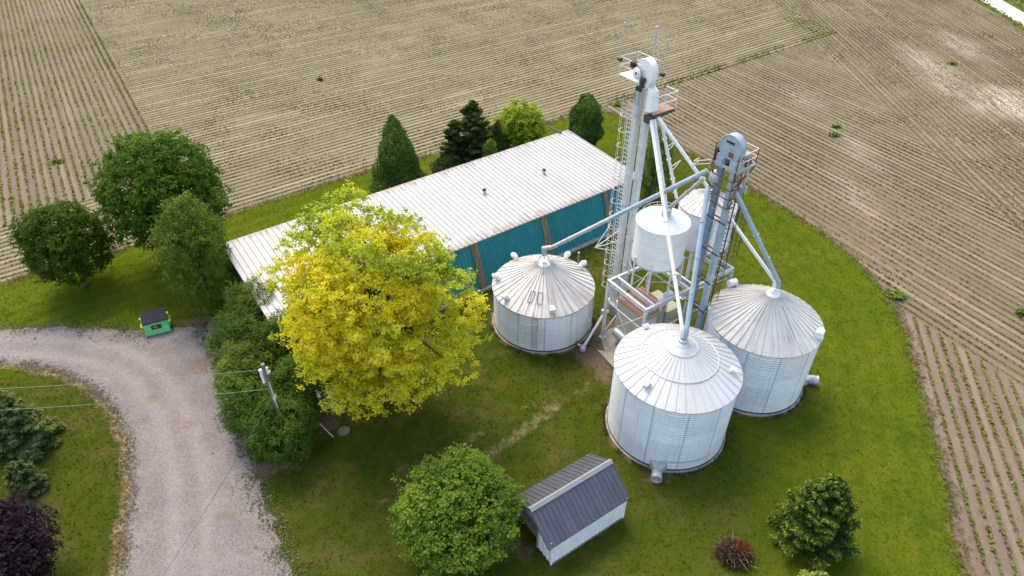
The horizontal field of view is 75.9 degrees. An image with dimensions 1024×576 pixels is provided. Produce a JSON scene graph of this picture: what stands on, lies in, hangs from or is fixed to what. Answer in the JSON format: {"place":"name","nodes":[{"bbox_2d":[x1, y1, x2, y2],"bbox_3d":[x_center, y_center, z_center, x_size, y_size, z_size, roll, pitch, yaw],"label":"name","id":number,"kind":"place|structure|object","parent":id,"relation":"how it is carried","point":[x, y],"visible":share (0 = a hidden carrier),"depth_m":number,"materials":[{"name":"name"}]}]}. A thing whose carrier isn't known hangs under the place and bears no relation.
{"place":"outdoors","nodes":[
{"label":"outdoors","id":0,"kind":"place"},
{"bbox_2d":[0,0,154,227],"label":"headland soil","id":1,"kind":"structure","parent":0,"point":[57,185],"depth_m":83.62,"materials":[{"name":"brown soil"}]},
{"bbox_2d":[49,158,62,163],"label":"weed tuft","id":2,"kind":"object","parent":1,"relation":"on","point":[57,160],"visible":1,"depth_m":71.67,"materials":[{"name":"green plant"}]},
{"bbox_2d":[0,0,153,225],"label":"crop rows","id":3,"kind":"object","parent":1,"relation":"on","point":[11,196],"visible":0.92,"depth_m":84.74,"materials":[{"name":"beige plant"}]},
{"bbox_2d":[74,0,151,137],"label":"crop rows","id":4,"kind":"object","parent":1,"relation":"on","point":[112,63],"visible":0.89,"depth_m":94.21,"materials":[{"name":"green plant"}]},
{"bbox_2d":[0,317,313,575],"bbox_3d":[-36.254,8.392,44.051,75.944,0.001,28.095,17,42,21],"label":"driveway","id":5,"kind":"structure","parent":0,"point":[180,475],"depth_m":41.58,"materials":[{"name":"grey gravel"}]},
{"bbox_2d":[0,0,835,281],"bbox_3d":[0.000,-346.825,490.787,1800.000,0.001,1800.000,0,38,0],"label":"field ground","id":6,"kind":"structure","parent":0,"point":[339,136],"depth_m":96.00,"materials":[{"name":"soil"}]},
{"bbox_2d":[0,0,827,277],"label":"crop rows","id":7,"kind":"object","parent":6,"relation":"on","point":[150,2],"visible":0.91,"depth_m":99.03,"materials":[{"name":"beige soil"}]},
{"bbox_2d":[560,30,834,115],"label":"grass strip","id":8,"kind":"object","parent":6,"relation":"on","point":[680,78],"visible":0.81,"depth_m":93.51,"materials":[{"name":"green plant"}]},
{"bbox_2d":[776,9,835,35],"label":"crop rows","id":9,"kind":"object","parent":6,"relation":"on","point":[803,22],"visible":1,"depth_m":110.59,"materials":[{"name":"green plant"}]},
{"bbox_2d":[0,108,980,575],"bbox_3d":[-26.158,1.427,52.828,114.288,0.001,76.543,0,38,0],"label":"lawn","id":10,"kind":"structure","parent":0,"point":[586,369],"depth_m":42.15,"materials":[{"name":"green plant"}]},
{"bbox_2d":[1,460,50,498],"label":"blue spruce","id":11,"kind":"object","parent":10,"relation":"on","point":[26,477],"visible":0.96,"depth_m":38.52,"materials":[{"name":"green plant"}]},
{"bbox_2d":[0,390,64,462],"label":"blue spruce","id":12,"kind":"object","parent":10,"relation":"on","point":[25,436],"visible":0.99,"depth_m":40.45,"materials":[{"name":"green plant"}]},
{"bbox_2d":[0,484,65,575],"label":"purple maple","id":13,"kind":"object","parent":10,"relation":"on","point":[26,541],"visible":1,"depth_m":32.61,"materials":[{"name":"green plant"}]},
{"bbox_2d":[7,197,123,286],"bbox_3d":[-35.487,-3.327,52.683,7.128,7.760,7.295,27,46,30],"label":"round tree","id":14,"kind":"object","parent":10,"relation":"on","point":[64,245],"visible":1,"depth_m":50.78,"materials":[{"name":"green plant"}]},
{"bbox_2d":[0,354,141,575],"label":"dry grass","id":15,"kind":"structure","parent":10,"relation":"on","point":[115,425],"depth_m":42.67,"materials":[{"name":"plant"}]},
{"bbox_2d":[139,307,170,336],"bbox_3d":[-27.233,2.604,50.173,2.080,1.457,1.337,-15,41,-18],"label":"waste container","id":16,"kind":"object","parent":10,"relation":"on","point":[155,322],"visible":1,"depth_m":49.93,"materials":[{"name":"green paint"}]},
{"bbox_2d":[80,126,234,254],"bbox_3d":[-28.697,-7.294,54.563,11.543,11.603,10.324,0,38,0],"label":"round tree","id":17,"kind":"object","parent":10,"relation":"on","point":[154,180],"visible":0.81,"depth_m":51.67,"materials":[{"name":"green plant"}]},
{"bbox_2d":[3,309,324,575],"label":"edge weeds","id":18,"kind":"object","parent":10,"relation":"on","point":[247,488],"visible":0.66,"depth_m":39.77,"materials":[{"name":"green plant"}]},
{"bbox_2d":[147,188,241,318],"bbox_3d":[-23.959,-2.625,49.395,5.943,10.736,6.409,0,38,0],"label":"cedar tree","id":19,"kind":"object","parent":10,"relation":"on","point":[197,265],"visible":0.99,"depth_m":48.22,"materials":[{"name":"green plant"}]},
{"bbox_2d":[202,306,270,373],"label":"cedar tree","id":20,"kind":"object","parent":10,"relation":"on","point":[223,335],"visible":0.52,"depth_m":44.41,"materials":[{"name":"green plant"}]},
{"bbox_2d":[200,337,278,410],"bbox_3d":[-17.754,5.702,43.246,4.936,5.356,4.896,0,38,0],"label":"cedar tree","id":21,"kind":"object","parent":10,"relation":"on","point":[228,359],"visible":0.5,"depth_m":42.25,"materials":[{"name":"green plant"}]},
{"bbox_2d":[221,272,275,336],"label":"cedar tree","id":22,"kind":"object","parent":10,"relation":"on","point":[243,297],"visible":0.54,"depth_m":46.80,"materials":[{"name":"green plant"}]},
{"bbox_2d":[214,359,288,448],"bbox_3d":[-16.555,6.891,41.672,4.694,5.446,4.637,-10,40,-12],"label":"cedar tree","id":23,"kind":"object","parent":10,"relation":"on","point":[241,400],"visible":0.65,"depth_m":40.32,"materials":[{"name":"green plant"}]},
{"bbox_2d":[259,363,291,447],"bbox_3d":[-14.074,7.272,39.414,0.676,7.550,0.353,10,40,13],"label":"power pole","id":24,"kind":"object","parent":10,"relation":"on","point":[264,370],"visible":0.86,"depth_m":37.90,"materials":[{"name":"grey wood"}]},
{"bbox_2d":[0,370,254,388],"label":"overhead wire","id":25,"kind":"object","parent":24,"relation":"attached to","point":[123,381],"visible":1,"depth_m":37.27,"materials":[{"name":"grey metal"}]},
{"bbox_2d":[11,389,265,409],"bbox_3d":[-28.600,6.790,37.695,28.882,0.578,0.022,-3,39,-3],"label":"overhead wire","id":26,"kind":"object","parent":24,"relation":"attached to","point":[141,400],"visible":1,"depth_m":38.17,"materials":[{"name":"grey metal"}]},
{"bbox_2d":[163,397,271,574],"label":"overhead wire","id":27,"kind":"object","parent":24,"relation":"attached to","point":[216,492],"visible":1,"depth_m":34.73,"materials":[{"name":"black metal"}]},
{"bbox_2d":[234,388,321,468],"bbox_3d":[-14.371,8.120,40.208,5.045,5.352,5.527,0,38,0],"label":"cedar tree","id":28,"kind":"object","parent":10,"relation":"on","point":[275,435],"visible":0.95,"depth_m":39.35,"materials":[{"name":"green plant"}]},
{"bbox_2d":[251,306,314,380],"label":"cedar tree","id":29,"kind":"object","parent":10,"relation":"on","point":[274,344],"visible":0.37,"depth_m":44.06,"materials":[{"name":"green plant"}]},
{"bbox_2d":[267,352,338,424],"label":"cedar tree","id":30,"kind":"object","parent":10,"relation":"on","point":[285,366],"visible":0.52,"depth_m":41.59,"materials":[{"name":"green plant"}]},
{"bbox_2d":[316,388,333,410],"bbox_3d":[-12.500,7.416,44.101,1.020,1.390,0.820,-13,40,-16],"label":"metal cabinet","id":31,"kind":"object","parent":10,"relation":"on","point":[318,395],"visible":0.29,"depth_m":43.59,"materials":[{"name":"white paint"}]},
{"bbox_2d":[337,426,349,435],"bbox_3d":[-11.000,9.298,42.867,0.827,0.080,0.815,0,38,0],"label":"flat stone","id":32,"kind":"object","parent":10,"relation":"on","point":[342,431],"visible":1,"depth_m":42.80,"materials":[{"name":"grey stone"}]},
{"bbox_2d":[255,180,492,422],"bbox_3d":[-8.361,1.652,40.761,14.524,14.851,11.307,0,38,0],"label":"maple tree","id":33,"kind":"object","parent":10,"relation":"on","point":[367,331],"visible":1,"depth_m":38.28,"materials":[{"name":"yellow plant"}]},
{"bbox_2d":[367,114,427,194],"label":"conical cedar","id":34,"kind":"object","parent":10,"relation":"on","point":[401,169],"visible":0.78,"depth_m":63.15,"materials":[{"name":"green plant"}]},
{"bbox_2d":[221,126,641,372],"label":"barn","id":35,"kind":"structure","parent":10,"relation":"on","point":[489,214],"depth_m":57.38,"materials":[{"name":"teal"}]},
{"bbox_2d":[428,152,465,173],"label":"juniper bush","id":36,"kind":"object","parent":10,"relation":"on","point":[449,161],"visible":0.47,"depth_m":66.57,"materials":[{"name":"green plant"}]},
{"bbox_2d":[439,119,468,169],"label":"juniper tree","id":37,"kind":"object","parent":10,"relation":"on","point":[453,145],"visible":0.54,"depth_m":66.89,"materials":[{"name":"green plant"}]},
{"bbox_2d":[387,442,531,575],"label":"round tree","id":38,"kind":"object","parent":10,"relation":"on","point":[466,522],"visible":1,"depth_m":33.34,"materials":[{"name":"green plant"}]},
{"bbox_2d":[444,99,501,163],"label":"juniper tree","id":39,"kind":"object","parent":10,"relation":"on","point":[474,130],"visible":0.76,"depth_m":66.42,"materials":[{"name":"green plant"}]},
{"bbox_2d":[481,138,497,157],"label":"young conifer","id":40,"kind":"object","parent":10,"relation":"on","point":[488,145],"visible":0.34,"depth_m":65.87,"materials":[{"name":"green plant"}]},
{"bbox_2d":[486,120,509,151],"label":"juniper tree","id":41,"kind":"object","parent":10,"relation":"on","point":[497,132],"visible":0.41,"depth_m":68.11,"materials":[{"name":"green plant"}]},
{"bbox_2d":[491,97,548,147],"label":"vine tree","id":42,"kind":"object","parent":10,"relation":"on","point":[519,126],"visible":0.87,"depth_m":69.03,"materials":[{"name":"green plant"}]},
{"bbox_2d":[492,251,594,354],"bbox_3d":[2.360,-0.034,49.497,7.820,6.434,7.820,0,38,0],"label":"grain bin","id":43,"kind":"object","parent":10,"relation":"on","point":[543,305],"visible":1,"depth_m":47.87,"materials":[{"name":"metal"}]},
{"bbox_2d":[511,453,630,564],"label":"shed","id":44,"kind":"structure","parent":10,"relation":"on","point":[573,506],"depth_m":35.95,"materials":[{"name":"grey metal"}]},
{"bbox_2d":[567,93,604,146],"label":"oval cedar","id":45,"kind":"object","parent":10,"relation":"on","point":[580,118],"visible":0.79,"depth_m":70.19,"materials":[{"name":"green plant"}]},
{"bbox_2d":[573,308,608,351],"bbox_3d":[6.195,3.133,49.120,3.560,1.905,1.237,-27,46,-29],"label":"unload auger","id":46,"kind":"object","parent":10,"relation":"on","point":[582,347],"visible":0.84,"depth_m":48.80,"materials":[{"name":"white paint"}]},
{"bbox_2d":[597,350,613,368],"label":"concrete kerb","id":47,"kind":"structure","parent":10,"relation":"on","point":[605,355],"depth_m":48.03,"materials":[{"name":"beige concrete"}]},
{"bbox_2d":[601,329,619,359],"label":"concrete slab","id":48,"kind":"structure","parent":10,"relation":"on","point":[610,341],"depth_m":49.30,"materials":[{"name":"beige concrete"}]},
{"bbox_2d":[612,287,677,340],"bbox_3d":[9.822,1.968,48.204,4.200,4.910,3.040,-22,44,-26],"label":"grain dryer","id":49,"kind":"object","parent":48,"relation":"on","point":[667,312],"visible":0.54,"depth_m":47.61,"materials":[{"name":"white paint"}]},
{"bbox_2d":[595,22,775,336],"bbox_3d":[10.034,-4.240,42.282,8.294,22.000,12.508,-22,43,-25],"label":"bucket elevator","id":50,"kind":"object","parent":48,"relation":"on","point":[642,74],"visible":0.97,"depth_m":41.69,"materials":[{"name":"white paint"}]},
{"bbox_2d":[634,125,675,198],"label":"oval cedar","id":51,"kind":"object","parent":10,"relation":"on","point":[653,185],"visible":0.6,"depth_m":63.23,"materials":[{"name":"green plant"}]},
{"bbox_2d":[542,132,780,337],"bbox_3d":[9.608,-2.614,43.627,8.344,17.780,13.991,-25,45,-28],"label":"bucket elevator","id":52,"kind":"object","parent":10,"relation":"on","point":[732,155],"visible":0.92,"depth_m":39.62,"materials":[{"name":"blue paint"}]},
{"bbox_2d":[599,252,733,338],"bbox_3d":[11.457,1.119,48.797,8.840,5.500,4.250,-22,44,-26],"label":"steel stand","id":53,"kind":"object","parent":10,"relation":"on","point":[682,293],"visible":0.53,"depth_m":46.82,"materials":[{"name":"silver metal"}]},
{"bbox_2d":[628,202,690,294],"bbox_3d":[10.000,-2.937,44.620,3.600,6.050,3.600,0,38,0],"label":"hopper tank","id":54,"kind":"object","parent":53,"relation":"on","point":[649,250],"visible":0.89,"depth_m":43.19,"materials":[{"name":"white metal"}]},
{"bbox_2d":[678,189,750,270],"bbox_3d":[13.778,-4.535,46.990,4.077,5.599,4.192,-19,42,-23],"label":"hopper tank","id":55,"kind":"object","parent":53,"relation":"on","point":[690,206],"visible":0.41,"depth_m":45.53,"materials":[{"name":"metal"}]},
{"bbox_2d":[605,323,742,482],"bbox_3d":[10.080,5.985,40.970,7.813,7.627,7.813,-18,42,-21],"label":"grain bin","id":56,"kind":"object","parent":10,"relation":"on","point":[673,397],"visible":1,"depth_m":38.82,"materials":[{"name":"metal"}]},
{"bbox_2d":[709,530,759,571],"bbox_3d":[12.237,14.281,35.713,2.910,1.385,2.366,0,38,0],"label":"brush pile","id":57,"kind":"object","parent":10,"relation":"on","point":[732,552],"visible":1,"depth_m":35.61,"materials":[{"name":"brown wood"}]},
{"bbox_2d":[703,278,824,416],"bbox_3d":[16.720,3.195,44.296,7.533,7.855,7.533,-26,45,-28],"label":"grain bin","id":58,"kind":"object","parent":10,"relation":"on","point":[771,338],"visible":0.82,"depth_m":41.91,"materials":[{"name":"metal"}]},
{"bbox_2d":[798,569,828,575],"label":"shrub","id":59,"kind":"object","parent":10,"relation":"on","point":[803,572],"visible":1,"depth_m":33.51,"materials":[{"name":"green plant"}]},
{"bbox_2d":[766,473,862,571],"bbox_3d":[16.591,11.880,35.214,4.443,5.667,4.991,0,38,0],"label":"broadleaf tree","id":60,"kind":"object","parent":10,"relation":"on","point":[820,527],"visible":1,"depth_m":34.66,"materials":[{"name":"green plant"}]},
{"bbox_2d":[489,311,807,478],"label":"rank grass","id":61,"kind":"structure","parent":0,"point":[645,467],"depth_m":43.49,"materials":[{"name":"green plant"}]},
{"bbox_2d":[602,41,1023,387],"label":"side field soil","id":62,"kind":"structure","parent":0,"point":[1002,250],"depth_m":67.74,"materials":[{"name":"bare soil"}]},
{"bbox_2d":[613,102,623,106],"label":"weed tuft","id":63,"kind":"object","parent":62,"relation":"on","point":[617,104],"visible":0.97,"depth_m":83.82,"materials":[{"name":"green plant"}]},
{"bbox_2d":[828,131,842,136],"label":"weed tuft","id":64,"kind":"object","parent":62,"relation":"on","point":[835,133],"visible":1,"depth_m":76.97,"materials":[{"name":"green plant"}]},
{"bbox_2d":[831,123,841,127],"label":"weed tuft","id":65,"kind":"object","parent":62,"relation":"on","point":[836,125],"visible":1,"depth_m":78.83,"materials":[{"name":"green plant"}]},
{"bbox_2d":[881,289,909,299],"bbox_3d":[31.559,0.573,53.640,2.155,0.534,1.482,-10,40,-12],"label":"weed tuft","id":66,"kind":"object","parent":62,"relation":"on","point":[898,294],"visible":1,"depth_m":53.57,"materials":[{"name":"green plant"}]},
{"bbox_2d":[1014,308,1023,316],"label":"weed tuft","id":67,"kind":"object","parent":62,"relation":"on","point":[1020,312],"visible":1,"depth_m":51.88,"materials":[{"name":"green plant"}]},
{"bbox_2d":[769,0,938,32],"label":"field soil","id":68,"kind":"structure","parent":0,"point":[836,13],"depth_m":117.29,"materials":[{"name":"brown soil"}]},
{"bbox_2d":[812,0,1023,235],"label":"field soil","id":69,"kind":"structure","parent":0,"point":[980,151],"depth_m":90.23,"materials":[{"name":"brown soil"}]},
{"bbox_2d":[603,0,1023,383],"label":"crop rows","id":70,"kind":"object","parent":69,"relation":"on","point":[921,255],"visible":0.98,"depth_m":78.30,"materials":[{"name":"brown soil"}]},
{"bbox_2d":[893,305,1023,575],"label":"field soil","id":71,"kind":"structure","parent":0,"point":[983,536],"depth_m":41.83,"materials":[{"name":"beige soil"}]},
{"bbox_2d":[902,309,1023,575],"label":"crop rows","id":72,"kind":"object","parent":71,"relation":"on","point":[982,465],"visible":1,"depth_m":42.80,"materials":[{"name":"green plant"}]},
{"bbox_2d":[975,0,1023,29],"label":"lane verge","id":73,"kind":"structure","parent":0,"point":[1016,5],"depth_m":118.23,"materials":[{"name":"green plant"}]},
{"bbox_2d":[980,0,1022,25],"bbox_3d":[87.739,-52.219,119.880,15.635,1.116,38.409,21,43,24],"label":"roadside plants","id":74,"kind":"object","parent":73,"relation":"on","point":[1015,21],"visible":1,"depth_m":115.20,"materials":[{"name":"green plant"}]},
{"bbox_2d":[984,0,1023,25],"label":"lane","id":75,"kind":"structure","parent":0,"point":[1014,13],"depth_m":117.25,"materials":[{"name":"grey gravel"}]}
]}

